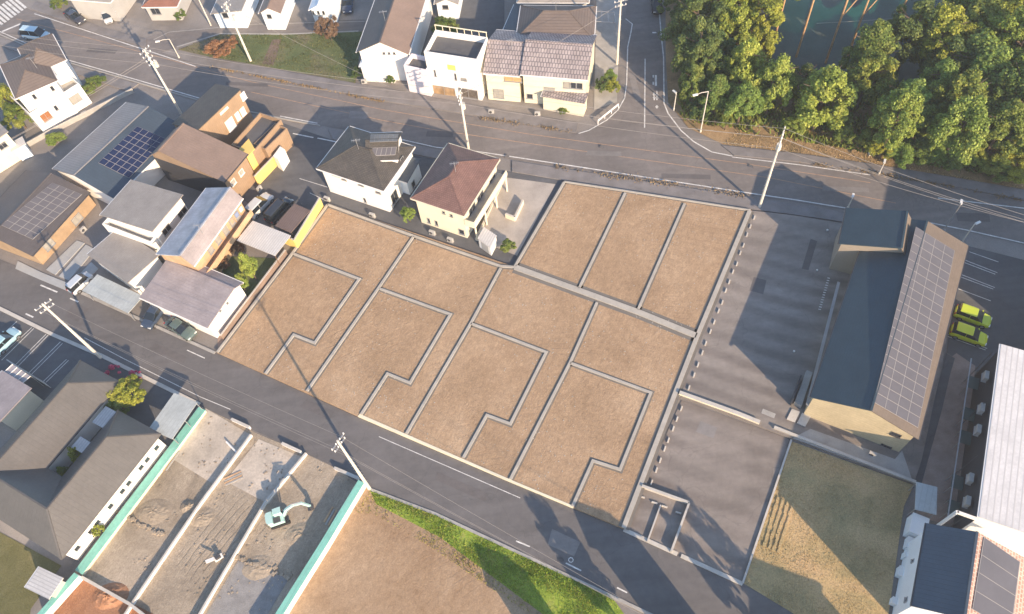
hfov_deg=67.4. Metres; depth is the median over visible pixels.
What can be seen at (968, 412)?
entrance canopy
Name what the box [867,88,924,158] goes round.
broadleaf tree
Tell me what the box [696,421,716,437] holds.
asphalt patch
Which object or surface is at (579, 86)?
window
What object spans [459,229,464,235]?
window
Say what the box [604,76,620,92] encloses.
broadleaf tree
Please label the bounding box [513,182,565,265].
lot divider
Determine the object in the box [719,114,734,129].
broadleaf tree
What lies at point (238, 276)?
broadleaf tree
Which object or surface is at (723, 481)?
parking
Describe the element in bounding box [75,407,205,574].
site wall
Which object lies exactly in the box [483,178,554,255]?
patio
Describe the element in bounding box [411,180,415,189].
window
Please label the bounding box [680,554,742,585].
kerb
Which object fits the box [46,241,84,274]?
driveway
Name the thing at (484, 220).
garden wall
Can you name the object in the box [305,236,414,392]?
lot divider
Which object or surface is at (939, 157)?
broadleaf tree
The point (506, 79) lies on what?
window
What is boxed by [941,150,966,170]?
broadleaf tree
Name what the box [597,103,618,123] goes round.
guard rail
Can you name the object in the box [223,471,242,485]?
timber stack
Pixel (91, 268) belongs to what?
driveway
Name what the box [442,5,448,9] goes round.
window
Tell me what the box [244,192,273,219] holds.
parked car
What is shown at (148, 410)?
paved yard
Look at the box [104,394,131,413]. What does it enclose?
broadleaf tree
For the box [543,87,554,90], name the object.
window
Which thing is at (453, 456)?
concrete kerb
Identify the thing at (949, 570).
house
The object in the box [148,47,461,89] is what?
power line
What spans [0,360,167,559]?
courtyard house
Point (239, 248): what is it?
broadleaf tree
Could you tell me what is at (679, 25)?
broadleaf tree
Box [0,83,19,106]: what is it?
broadleaf tree
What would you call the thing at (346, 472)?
site wall
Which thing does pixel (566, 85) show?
window
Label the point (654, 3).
parked car
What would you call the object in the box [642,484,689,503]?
retaining wall
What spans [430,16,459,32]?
broadleaf tree
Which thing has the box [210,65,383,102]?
roadside weeds
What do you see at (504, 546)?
kerb
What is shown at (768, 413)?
steps
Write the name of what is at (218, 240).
window
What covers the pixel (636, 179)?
roadside weeds
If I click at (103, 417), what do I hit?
court canopy
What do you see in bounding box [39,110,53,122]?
window
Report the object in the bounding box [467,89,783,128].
power line
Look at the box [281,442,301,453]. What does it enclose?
site wall
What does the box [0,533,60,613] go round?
lawn
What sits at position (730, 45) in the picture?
broadleaf tree
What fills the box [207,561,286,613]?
gravel bed
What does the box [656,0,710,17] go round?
broadleaf tree
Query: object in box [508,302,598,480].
lot divider
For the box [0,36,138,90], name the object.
sidewalk
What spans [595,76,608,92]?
broadleaf tree
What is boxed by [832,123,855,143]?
broadleaf tree
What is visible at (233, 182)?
window
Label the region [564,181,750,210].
lot divider
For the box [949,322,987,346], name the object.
parked car
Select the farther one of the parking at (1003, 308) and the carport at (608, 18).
the carport at (608, 18)
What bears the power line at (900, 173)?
attached to the utility pole at (778, 146)
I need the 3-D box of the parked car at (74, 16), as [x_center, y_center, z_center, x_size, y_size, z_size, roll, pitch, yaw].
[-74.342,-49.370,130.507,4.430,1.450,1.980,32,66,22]
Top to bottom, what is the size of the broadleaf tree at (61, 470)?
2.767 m
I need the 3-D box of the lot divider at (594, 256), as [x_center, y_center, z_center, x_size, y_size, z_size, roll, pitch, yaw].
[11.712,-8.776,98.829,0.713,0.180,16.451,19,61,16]
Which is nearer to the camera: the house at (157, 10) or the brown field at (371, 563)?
the brown field at (371, 563)
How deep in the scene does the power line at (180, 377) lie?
78.66 m
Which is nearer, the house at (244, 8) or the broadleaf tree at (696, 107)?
the broadleaf tree at (696, 107)
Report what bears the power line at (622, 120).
attached to the utility pole at (778, 146)
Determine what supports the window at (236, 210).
in the house at (213, 211)
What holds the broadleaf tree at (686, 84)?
on the forest floor
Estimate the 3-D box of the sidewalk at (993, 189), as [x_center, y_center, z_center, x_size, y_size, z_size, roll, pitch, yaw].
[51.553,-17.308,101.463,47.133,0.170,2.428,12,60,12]
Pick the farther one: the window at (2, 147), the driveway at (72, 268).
the window at (2, 147)
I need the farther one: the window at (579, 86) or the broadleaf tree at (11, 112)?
the broadleaf tree at (11, 112)
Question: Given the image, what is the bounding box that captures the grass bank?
[371,491,623,613]
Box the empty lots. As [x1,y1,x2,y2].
[218,184,751,528]
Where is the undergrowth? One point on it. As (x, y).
(861, 123)
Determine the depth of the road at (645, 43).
109.65 m
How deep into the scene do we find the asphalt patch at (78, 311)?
98.54 m
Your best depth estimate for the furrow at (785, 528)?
78.15 m
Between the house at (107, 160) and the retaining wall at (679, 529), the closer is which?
the retaining wall at (679, 529)
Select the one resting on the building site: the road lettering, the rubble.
the rubble
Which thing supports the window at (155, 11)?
in the house at (157, 10)
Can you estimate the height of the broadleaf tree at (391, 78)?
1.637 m
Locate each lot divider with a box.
[215,204,328,352]
[264,253,362,374]
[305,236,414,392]
[328,203,514,269]
[359,287,453,414]
[404,268,502,434]
[461,322,549,458]
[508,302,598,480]
[512,263,696,340]
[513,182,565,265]
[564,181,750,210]
[570,362,654,507]
[577,192,626,287]
[619,210,753,529]
[636,203,686,309]
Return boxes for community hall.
[787,208,968,451]
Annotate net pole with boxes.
[774,0,785,37]
[795,0,814,57]
[824,0,856,63]
[846,0,876,55]
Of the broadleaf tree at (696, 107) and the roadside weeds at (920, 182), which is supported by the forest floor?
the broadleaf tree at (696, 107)
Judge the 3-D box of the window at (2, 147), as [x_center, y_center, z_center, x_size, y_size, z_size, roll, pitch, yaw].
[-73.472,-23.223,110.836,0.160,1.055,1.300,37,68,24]
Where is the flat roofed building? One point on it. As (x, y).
(454, 61)
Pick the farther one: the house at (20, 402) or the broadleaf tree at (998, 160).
the broadleaf tree at (998, 160)
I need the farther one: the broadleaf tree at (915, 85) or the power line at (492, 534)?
the broadleaf tree at (915, 85)
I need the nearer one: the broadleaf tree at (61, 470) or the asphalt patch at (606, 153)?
the broadleaf tree at (61, 470)
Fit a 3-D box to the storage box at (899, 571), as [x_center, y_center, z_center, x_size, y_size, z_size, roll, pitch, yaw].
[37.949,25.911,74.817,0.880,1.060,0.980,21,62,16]
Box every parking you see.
[629,400,789,580]
[681,211,953,484]
[947,246,1023,371]
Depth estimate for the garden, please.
100.31 m
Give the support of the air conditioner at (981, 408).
attached to the apartment block
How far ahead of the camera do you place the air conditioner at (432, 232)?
101.00 m
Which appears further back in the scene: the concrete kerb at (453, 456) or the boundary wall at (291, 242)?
the boundary wall at (291, 242)
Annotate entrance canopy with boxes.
[940,499,960,517]
[943,474,963,492]
[952,430,971,448]
[957,407,975,423]
[960,375,979,393]
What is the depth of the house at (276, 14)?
124.56 m
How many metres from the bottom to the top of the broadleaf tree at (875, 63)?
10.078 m
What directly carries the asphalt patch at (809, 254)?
on the parking at (751, 364)
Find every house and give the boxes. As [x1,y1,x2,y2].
[0,33,91,131]
[0,124,20,172]
[0,170,95,264]
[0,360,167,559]
[0,370,43,430]
[10,137,33,160]
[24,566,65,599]
[52,102,175,203]
[71,0,135,20]
[87,180,187,294]
[139,260,247,337]
[141,0,191,20]
[149,84,293,196]
[156,187,253,272]
[210,0,258,27]
[258,0,294,29]
[308,0,341,26]
[316,126,421,211]
[356,0,432,82]
[410,143,507,240]
[433,0,462,19]
[483,29,596,116]
[502,4,596,34]
[516,0,589,5]
[892,523,1023,613]
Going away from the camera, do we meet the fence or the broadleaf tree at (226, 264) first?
the fence
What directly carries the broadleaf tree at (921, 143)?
on the forest floor
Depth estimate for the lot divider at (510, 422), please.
88.09 m
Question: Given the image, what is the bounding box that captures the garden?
[223,256,275,296]
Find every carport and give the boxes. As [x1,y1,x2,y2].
[82,274,148,320]
[150,393,202,443]
[275,204,309,236]
[595,11,615,33]
[907,482,936,518]
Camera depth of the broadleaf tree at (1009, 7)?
104.53 m
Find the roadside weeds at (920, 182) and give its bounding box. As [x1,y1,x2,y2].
[799,162,1023,201]
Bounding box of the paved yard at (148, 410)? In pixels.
[0,311,196,426]
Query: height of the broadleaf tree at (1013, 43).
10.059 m
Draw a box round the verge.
[178,32,361,82]
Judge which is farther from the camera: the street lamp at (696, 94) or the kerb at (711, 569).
the street lamp at (696, 94)
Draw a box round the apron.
[794,429,910,477]
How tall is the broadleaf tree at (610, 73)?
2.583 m
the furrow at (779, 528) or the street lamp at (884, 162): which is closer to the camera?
the furrow at (779, 528)
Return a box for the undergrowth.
[675,44,1022,183]
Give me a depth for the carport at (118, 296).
97.02 m
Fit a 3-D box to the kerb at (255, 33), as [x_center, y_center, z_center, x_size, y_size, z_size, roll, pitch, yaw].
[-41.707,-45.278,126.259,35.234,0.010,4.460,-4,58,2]
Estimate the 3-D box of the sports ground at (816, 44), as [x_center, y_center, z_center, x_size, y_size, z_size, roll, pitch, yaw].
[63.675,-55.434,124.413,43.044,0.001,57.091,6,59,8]
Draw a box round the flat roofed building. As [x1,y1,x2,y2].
[404,24,487,100]
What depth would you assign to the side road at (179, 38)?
126.46 m
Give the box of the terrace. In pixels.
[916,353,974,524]
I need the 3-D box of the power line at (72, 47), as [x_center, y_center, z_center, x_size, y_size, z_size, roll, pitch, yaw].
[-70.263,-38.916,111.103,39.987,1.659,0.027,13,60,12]
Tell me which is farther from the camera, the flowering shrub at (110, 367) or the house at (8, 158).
the house at (8, 158)
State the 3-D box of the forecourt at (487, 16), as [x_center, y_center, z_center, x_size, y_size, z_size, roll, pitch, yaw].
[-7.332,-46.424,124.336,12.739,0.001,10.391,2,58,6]
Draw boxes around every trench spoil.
[115,510,164,535]
[234,555,289,580]
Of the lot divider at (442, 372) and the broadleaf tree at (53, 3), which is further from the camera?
the broadleaf tree at (53, 3)
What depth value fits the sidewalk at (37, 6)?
129.51 m
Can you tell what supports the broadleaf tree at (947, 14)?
on the forest floor
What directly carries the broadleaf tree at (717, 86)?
on the forest floor
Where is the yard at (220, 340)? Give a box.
[218,274,273,346]
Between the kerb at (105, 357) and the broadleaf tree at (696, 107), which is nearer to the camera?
the kerb at (105, 357)
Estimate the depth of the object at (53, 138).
114.26 m
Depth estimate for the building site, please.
81.80 m
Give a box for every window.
[0,141,8,150]
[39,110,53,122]
[42,238,55,251]
[68,93,82,105]
[71,212,83,226]
[149,8,161,14]
[161,223,172,236]
[177,206,187,219]
[207,245,214,255]
[215,235,222,245]
[221,13,229,18]
[222,224,229,236]
[225,116,236,132]
[228,216,236,227]
[230,178,236,186]
[233,209,240,221]
[234,111,241,121]
[238,168,244,176]
[239,106,246,116]
[240,91,247,101]
[390,188,398,205]
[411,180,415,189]
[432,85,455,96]
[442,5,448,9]
[458,87,478,100]
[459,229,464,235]
[469,202,475,216]
[477,189,483,203]
[493,89,504,98]
[504,76,521,82]
[527,94,532,99]
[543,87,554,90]
[563,82,569,88]
[570,82,575,89]
[576,83,582,89]
[889,432,901,438]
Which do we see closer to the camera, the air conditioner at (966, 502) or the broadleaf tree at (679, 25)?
the air conditioner at (966, 502)
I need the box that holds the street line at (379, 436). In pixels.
[26,285,626,592]
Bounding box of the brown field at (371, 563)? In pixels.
[289,487,541,613]
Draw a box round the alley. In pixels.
[915,353,954,483]
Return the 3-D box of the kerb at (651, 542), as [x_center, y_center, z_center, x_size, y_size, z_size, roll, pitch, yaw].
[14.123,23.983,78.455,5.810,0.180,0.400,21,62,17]
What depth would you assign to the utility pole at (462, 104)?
103.59 m
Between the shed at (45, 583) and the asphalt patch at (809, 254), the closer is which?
the shed at (45, 583)
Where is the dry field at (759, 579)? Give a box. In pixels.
[744,442,912,613]
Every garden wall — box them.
[475,172,507,240]
[505,199,523,220]
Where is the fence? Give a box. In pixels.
[7,360,50,387]
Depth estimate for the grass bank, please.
77.49 m
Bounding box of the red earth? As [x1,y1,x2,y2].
[53,580,151,613]
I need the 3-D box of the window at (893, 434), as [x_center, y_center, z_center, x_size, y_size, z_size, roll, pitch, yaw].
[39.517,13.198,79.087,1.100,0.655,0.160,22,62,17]
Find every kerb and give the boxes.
[0,34,319,125]
[0,307,200,405]
[81,292,214,353]
[153,21,363,46]
[358,414,572,507]
[369,488,651,613]
[623,529,677,555]
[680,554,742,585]
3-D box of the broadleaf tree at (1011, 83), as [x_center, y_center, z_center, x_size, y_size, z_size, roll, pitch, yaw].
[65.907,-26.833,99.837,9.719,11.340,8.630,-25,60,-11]
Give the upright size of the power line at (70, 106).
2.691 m
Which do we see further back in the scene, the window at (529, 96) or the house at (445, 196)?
the window at (529, 96)
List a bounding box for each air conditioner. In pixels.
[79,226,87,233]
[256,185,262,192]
[323,195,330,201]
[368,212,375,218]
[429,229,435,235]
[447,237,453,243]
[868,450,877,456]
[962,495,971,508]
[965,472,974,485]
[973,424,981,436]
[976,402,985,415]
[981,370,989,382]
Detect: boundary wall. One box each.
[220,249,287,339]
[254,156,276,184]
[285,238,296,247]
[294,197,323,247]
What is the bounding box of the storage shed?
[478,227,496,255]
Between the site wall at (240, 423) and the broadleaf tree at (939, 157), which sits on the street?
the site wall at (240, 423)
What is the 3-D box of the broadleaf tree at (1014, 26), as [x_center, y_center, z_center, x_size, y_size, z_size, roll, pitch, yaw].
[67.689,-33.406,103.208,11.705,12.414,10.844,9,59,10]
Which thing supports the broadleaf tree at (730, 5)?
on the forest floor
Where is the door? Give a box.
[481,242,488,253]
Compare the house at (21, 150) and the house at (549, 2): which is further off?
the house at (549, 2)
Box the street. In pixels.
[0,260,792,613]
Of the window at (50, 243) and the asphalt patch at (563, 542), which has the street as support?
the asphalt patch at (563, 542)
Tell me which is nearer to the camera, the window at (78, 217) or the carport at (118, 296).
the carport at (118, 296)
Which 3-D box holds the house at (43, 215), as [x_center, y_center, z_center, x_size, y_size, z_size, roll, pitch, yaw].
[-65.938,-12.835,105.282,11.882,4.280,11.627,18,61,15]
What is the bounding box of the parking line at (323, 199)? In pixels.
[0,133,997,381]
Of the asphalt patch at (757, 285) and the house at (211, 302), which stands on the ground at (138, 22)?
the house at (211, 302)
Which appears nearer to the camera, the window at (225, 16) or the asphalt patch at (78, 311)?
the asphalt patch at (78, 311)
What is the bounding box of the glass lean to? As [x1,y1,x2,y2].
[4,364,43,385]
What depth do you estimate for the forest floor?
106.67 m
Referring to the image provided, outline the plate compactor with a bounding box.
[205,553,223,563]
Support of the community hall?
on the ground at (138, 22)
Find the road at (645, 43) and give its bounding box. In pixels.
[0,0,1023,243]
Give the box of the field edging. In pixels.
[742,439,791,582]
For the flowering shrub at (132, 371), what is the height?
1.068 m
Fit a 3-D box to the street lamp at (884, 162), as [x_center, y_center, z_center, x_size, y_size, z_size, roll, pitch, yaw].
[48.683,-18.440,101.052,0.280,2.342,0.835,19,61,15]
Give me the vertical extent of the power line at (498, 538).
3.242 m
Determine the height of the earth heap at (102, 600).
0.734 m
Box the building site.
[74,407,356,613]
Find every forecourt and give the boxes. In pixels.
[242,118,562,264]
[430,0,503,38]
[594,0,619,109]
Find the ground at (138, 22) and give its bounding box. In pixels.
[0,0,1023,613]
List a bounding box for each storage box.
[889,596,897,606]
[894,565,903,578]
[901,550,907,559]
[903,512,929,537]
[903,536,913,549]
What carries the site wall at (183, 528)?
on the building site
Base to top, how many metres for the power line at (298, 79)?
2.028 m
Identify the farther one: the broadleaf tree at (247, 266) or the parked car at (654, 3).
the parked car at (654, 3)
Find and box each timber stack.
[163,452,179,470]
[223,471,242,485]
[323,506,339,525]
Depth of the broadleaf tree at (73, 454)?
85.07 m
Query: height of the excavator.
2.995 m
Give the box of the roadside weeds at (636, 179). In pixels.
[555,164,755,198]
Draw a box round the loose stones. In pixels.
[228,187,739,509]
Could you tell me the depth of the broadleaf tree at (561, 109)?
110.92 m
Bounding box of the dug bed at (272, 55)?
[262,39,280,64]
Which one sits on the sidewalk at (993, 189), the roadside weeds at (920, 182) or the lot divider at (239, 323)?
the roadside weeds at (920, 182)
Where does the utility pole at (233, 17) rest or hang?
on the verge
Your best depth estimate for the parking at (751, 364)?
90.14 m
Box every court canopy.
[71,436,89,452]
[92,406,115,427]
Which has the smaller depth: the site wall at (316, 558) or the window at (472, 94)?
the site wall at (316, 558)
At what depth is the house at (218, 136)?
107.31 m
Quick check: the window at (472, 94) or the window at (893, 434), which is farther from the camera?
the window at (472, 94)
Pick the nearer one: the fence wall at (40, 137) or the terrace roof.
the terrace roof
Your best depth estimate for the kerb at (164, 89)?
120.69 m
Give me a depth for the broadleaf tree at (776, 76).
102.60 m
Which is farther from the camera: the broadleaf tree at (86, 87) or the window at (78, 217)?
the broadleaf tree at (86, 87)
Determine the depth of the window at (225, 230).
98.96 m
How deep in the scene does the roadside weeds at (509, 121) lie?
111.03 m
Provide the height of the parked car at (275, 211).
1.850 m
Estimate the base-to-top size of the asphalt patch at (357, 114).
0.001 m
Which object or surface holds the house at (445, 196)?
on the forecourt at (306, 155)
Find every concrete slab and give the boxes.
[163,409,248,483]
[227,439,303,503]
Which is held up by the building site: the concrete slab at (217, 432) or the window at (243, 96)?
the concrete slab at (217, 432)
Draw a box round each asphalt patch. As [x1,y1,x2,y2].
[65,303,88,321]
[86,48,116,53]
[226,82,267,86]
[300,399,333,419]
[348,111,367,118]
[426,131,453,137]
[548,529,579,555]
[586,151,621,155]
[628,72,641,101]
[661,173,710,178]
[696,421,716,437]
[750,277,765,293]
[802,239,816,269]
[822,186,868,191]
[956,213,989,221]
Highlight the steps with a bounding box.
[762,409,775,417]
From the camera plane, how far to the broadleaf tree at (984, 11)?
104.68 m
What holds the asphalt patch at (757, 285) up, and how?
on the parking at (751, 364)
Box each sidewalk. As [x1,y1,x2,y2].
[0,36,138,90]
[31,1,145,46]
[208,57,578,132]
[328,129,440,158]
[512,161,843,221]
[722,145,1023,200]
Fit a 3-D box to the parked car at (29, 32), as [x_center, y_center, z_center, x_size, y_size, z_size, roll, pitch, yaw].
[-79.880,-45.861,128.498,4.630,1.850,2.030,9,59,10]
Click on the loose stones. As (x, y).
(509, 331)
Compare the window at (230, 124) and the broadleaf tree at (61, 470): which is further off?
the window at (230, 124)
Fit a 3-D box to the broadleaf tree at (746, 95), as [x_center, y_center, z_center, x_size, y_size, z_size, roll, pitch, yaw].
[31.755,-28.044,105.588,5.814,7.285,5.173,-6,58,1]
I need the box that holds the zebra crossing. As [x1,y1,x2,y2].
[0,0,26,31]
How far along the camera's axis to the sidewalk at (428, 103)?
115.79 m
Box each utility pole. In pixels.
[34,298,101,358]
[140,45,182,114]
[199,0,211,25]
[221,0,251,61]
[331,433,370,489]
[457,87,469,148]
[614,0,625,64]
[758,126,785,207]
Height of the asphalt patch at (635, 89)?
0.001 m
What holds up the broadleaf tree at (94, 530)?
on the ground at (138, 22)
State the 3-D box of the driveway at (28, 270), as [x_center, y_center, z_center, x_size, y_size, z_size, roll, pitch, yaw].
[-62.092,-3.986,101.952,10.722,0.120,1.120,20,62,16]
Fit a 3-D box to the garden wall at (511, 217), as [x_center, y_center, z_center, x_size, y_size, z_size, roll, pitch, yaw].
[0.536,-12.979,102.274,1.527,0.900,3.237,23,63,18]
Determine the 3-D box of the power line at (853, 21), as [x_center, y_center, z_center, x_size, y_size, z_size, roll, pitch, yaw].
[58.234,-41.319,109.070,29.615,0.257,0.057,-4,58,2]
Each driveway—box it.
[15,261,66,290]
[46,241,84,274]
[59,245,92,280]
[80,262,97,274]
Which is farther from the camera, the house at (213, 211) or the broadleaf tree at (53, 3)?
the broadleaf tree at (53, 3)
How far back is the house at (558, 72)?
109.62 m
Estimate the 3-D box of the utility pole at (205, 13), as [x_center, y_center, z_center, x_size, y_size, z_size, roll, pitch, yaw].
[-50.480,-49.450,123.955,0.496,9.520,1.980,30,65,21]
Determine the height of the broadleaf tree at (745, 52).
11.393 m
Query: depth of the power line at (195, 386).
81.82 m
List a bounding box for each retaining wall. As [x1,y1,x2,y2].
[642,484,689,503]
[670,502,689,552]
[679,391,760,423]
[773,426,915,484]
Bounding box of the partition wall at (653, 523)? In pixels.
[647,505,660,541]
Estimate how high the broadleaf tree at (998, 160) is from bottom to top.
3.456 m
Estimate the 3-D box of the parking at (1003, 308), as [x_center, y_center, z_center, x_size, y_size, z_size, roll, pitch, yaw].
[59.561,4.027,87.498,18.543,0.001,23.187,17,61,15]
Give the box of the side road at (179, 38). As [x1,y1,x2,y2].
[146,19,364,52]
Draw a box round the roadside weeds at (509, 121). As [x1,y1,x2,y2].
[472,116,571,132]
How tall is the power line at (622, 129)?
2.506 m
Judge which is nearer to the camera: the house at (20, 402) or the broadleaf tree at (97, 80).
the house at (20, 402)
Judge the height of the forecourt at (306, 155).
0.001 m
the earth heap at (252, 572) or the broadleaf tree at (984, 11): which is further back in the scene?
the broadleaf tree at (984, 11)
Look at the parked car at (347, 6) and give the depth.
126.83 m
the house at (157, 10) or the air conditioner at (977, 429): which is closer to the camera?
the air conditioner at (977, 429)
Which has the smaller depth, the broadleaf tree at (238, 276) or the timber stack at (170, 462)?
the timber stack at (170, 462)
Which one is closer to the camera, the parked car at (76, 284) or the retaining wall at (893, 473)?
the retaining wall at (893, 473)
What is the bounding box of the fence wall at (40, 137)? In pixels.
[26,88,133,146]
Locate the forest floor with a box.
[666,0,1023,188]
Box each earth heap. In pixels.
[92,582,128,609]
[134,498,172,525]
[180,500,197,513]
[189,507,215,526]
[242,555,276,580]
[284,522,319,547]
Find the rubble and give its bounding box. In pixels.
[127,416,348,609]
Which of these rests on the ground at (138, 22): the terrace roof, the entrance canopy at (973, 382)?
the terrace roof
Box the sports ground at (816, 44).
[769,0,967,81]
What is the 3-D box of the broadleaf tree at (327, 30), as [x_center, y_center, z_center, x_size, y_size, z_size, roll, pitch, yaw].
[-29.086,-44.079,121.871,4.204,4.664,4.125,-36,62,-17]
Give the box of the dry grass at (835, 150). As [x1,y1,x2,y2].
[727,118,1022,187]
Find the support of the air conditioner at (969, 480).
attached to the apartment block
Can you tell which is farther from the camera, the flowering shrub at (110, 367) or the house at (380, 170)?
the house at (380, 170)
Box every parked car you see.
[0,327,21,354]
[19,25,49,39]
[63,9,85,25]
[65,271,93,295]
[101,12,113,23]
[141,304,163,329]
[163,315,196,340]
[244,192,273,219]
[263,196,293,224]
[341,0,353,13]
[651,0,662,14]
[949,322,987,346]
[953,303,991,328]
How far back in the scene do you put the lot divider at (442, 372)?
91.20 m
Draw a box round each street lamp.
[155,39,179,57]
[672,90,676,109]
[692,91,708,131]
[878,159,885,174]
[943,199,962,230]
[962,220,980,241]
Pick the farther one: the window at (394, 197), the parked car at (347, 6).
the parked car at (347, 6)
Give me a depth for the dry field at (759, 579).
77.39 m
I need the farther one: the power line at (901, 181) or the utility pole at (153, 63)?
the utility pole at (153, 63)
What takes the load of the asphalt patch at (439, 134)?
on the road at (645, 43)
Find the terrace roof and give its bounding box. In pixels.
[237,221,290,265]
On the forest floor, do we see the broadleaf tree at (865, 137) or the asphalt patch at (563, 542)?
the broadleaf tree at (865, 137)
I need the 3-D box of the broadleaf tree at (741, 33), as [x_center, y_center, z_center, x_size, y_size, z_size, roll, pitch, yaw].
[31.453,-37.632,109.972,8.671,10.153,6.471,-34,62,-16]
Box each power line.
[0,37,139,53]
[1,33,146,47]
[1,45,140,62]
[1,61,145,144]
[3,59,143,142]
[43,311,331,446]
[60,307,340,436]
[63,322,345,455]
[145,54,447,95]
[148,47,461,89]
[157,64,458,103]
[229,7,388,86]
[339,450,638,612]
[342,437,644,611]
[349,457,639,613]
[461,97,779,137]
[462,6,615,93]
[462,96,769,136]
[465,104,770,147]
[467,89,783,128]
[781,149,1020,221]
[782,138,1022,221]
[783,138,1023,219]
[787,129,1023,214]
[817,12,970,23]
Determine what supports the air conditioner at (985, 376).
attached to the apartment block
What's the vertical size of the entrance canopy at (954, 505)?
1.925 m
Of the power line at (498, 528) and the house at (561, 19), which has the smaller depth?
the power line at (498, 528)
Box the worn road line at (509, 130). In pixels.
[18,19,894,202]
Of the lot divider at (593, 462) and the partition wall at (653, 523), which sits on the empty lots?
the lot divider at (593, 462)
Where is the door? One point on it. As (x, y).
(484, 247)
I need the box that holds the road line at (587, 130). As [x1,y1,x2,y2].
[0,13,1023,242]
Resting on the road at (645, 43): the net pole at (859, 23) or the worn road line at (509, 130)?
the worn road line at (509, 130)
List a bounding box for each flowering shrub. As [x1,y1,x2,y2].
[104,364,120,374]
[126,370,140,379]
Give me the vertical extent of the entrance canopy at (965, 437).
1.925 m
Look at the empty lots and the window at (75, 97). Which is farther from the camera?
the window at (75, 97)
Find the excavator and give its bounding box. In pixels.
[265,502,313,529]
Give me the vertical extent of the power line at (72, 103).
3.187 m
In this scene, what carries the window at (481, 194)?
in the house at (445, 196)
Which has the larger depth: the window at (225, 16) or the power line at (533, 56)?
the window at (225, 16)
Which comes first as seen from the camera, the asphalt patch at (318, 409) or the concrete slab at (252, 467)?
the concrete slab at (252, 467)
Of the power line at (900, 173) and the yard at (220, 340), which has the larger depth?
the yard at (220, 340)
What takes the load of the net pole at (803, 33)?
on the sports ground at (816, 44)
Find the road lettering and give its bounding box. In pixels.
[652,32,657,107]
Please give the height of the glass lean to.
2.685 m
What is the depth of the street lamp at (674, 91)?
108.67 m
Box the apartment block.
[936,344,1023,556]
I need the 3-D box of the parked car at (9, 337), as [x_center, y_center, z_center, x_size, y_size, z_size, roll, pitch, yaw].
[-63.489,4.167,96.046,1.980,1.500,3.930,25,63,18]
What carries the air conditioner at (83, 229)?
on the ground at (138, 22)
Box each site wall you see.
[37,573,82,613]
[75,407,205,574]
[81,576,144,613]
[124,434,252,613]
[198,452,306,613]
[231,418,250,429]
[275,480,365,613]
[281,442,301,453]
[333,467,358,479]
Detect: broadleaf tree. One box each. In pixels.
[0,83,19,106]
[0,101,33,130]
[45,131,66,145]
[49,0,67,9]
[56,466,68,475]
[67,446,80,462]
[80,84,94,95]
[84,75,106,89]
[91,524,104,536]
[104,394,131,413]
[105,373,146,407]
[173,8,186,20]
[202,34,238,57]
[218,255,230,268]
[228,237,243,252]
[234,273,248,290]
[237,252,257,280]
[313,14,338,40]
[351,66,362,78]
[385,75,395,83]
[399,207,415,222]
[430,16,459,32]
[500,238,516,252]
[558,107,568,114]
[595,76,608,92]
[604,69,617,79]
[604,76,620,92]
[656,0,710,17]
[657,0,728,54]
[670,15,722,87]
[678,60,712,100]
[685,0,758,31]
[688,96,710,119]
[696,24,738,84]
[698,73,740,113]
[715,4,752,64]
[719,0,785,43]
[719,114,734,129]
[720,36,765,90]
[723,80,765,123]
[749,53,797,116]
[751,20,774,63]
[780,115,806,135]
[791,62,813,100]
[794,63,858,131]
[828,112,853,130]
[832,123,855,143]
[838,18,898,78]
[839,47,899,110]
[854,128,872,145]
[864,134,894,159]
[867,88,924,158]
[871,78,936,128]
[886,140,914,169]
[888,0,948,70]
[899,0,977,73]
[905,121,931,137]
[905,135,933,165]
[916,33,981,81]
[919,57,959,106]
[923,144,949,164]
[926,67,991,135]
[926,94,991,165]
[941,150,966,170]
[942,0,1014,69]
[945,0,1006,10]
[946,31,1023,106]
[962,145,989,166]
[968,0,1023,26]
[975,5,1023,75]
[975,152,1015,182]
[976,98,1023,155]
[985,62,1023,113]
[985,138,1004,149]
[995,150,1023,183]
[1011,0,1023,53]
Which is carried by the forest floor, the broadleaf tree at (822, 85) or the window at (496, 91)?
the broadleaf tree at (822, 85)
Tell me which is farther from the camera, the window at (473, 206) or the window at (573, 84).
the window at (573, 84)
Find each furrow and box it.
[762,497,778,546]
[768,499,783,548]
[772,501,788,550]
[777,503,794,552]
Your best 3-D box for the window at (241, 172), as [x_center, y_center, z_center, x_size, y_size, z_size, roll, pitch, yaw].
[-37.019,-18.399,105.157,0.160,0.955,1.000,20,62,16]

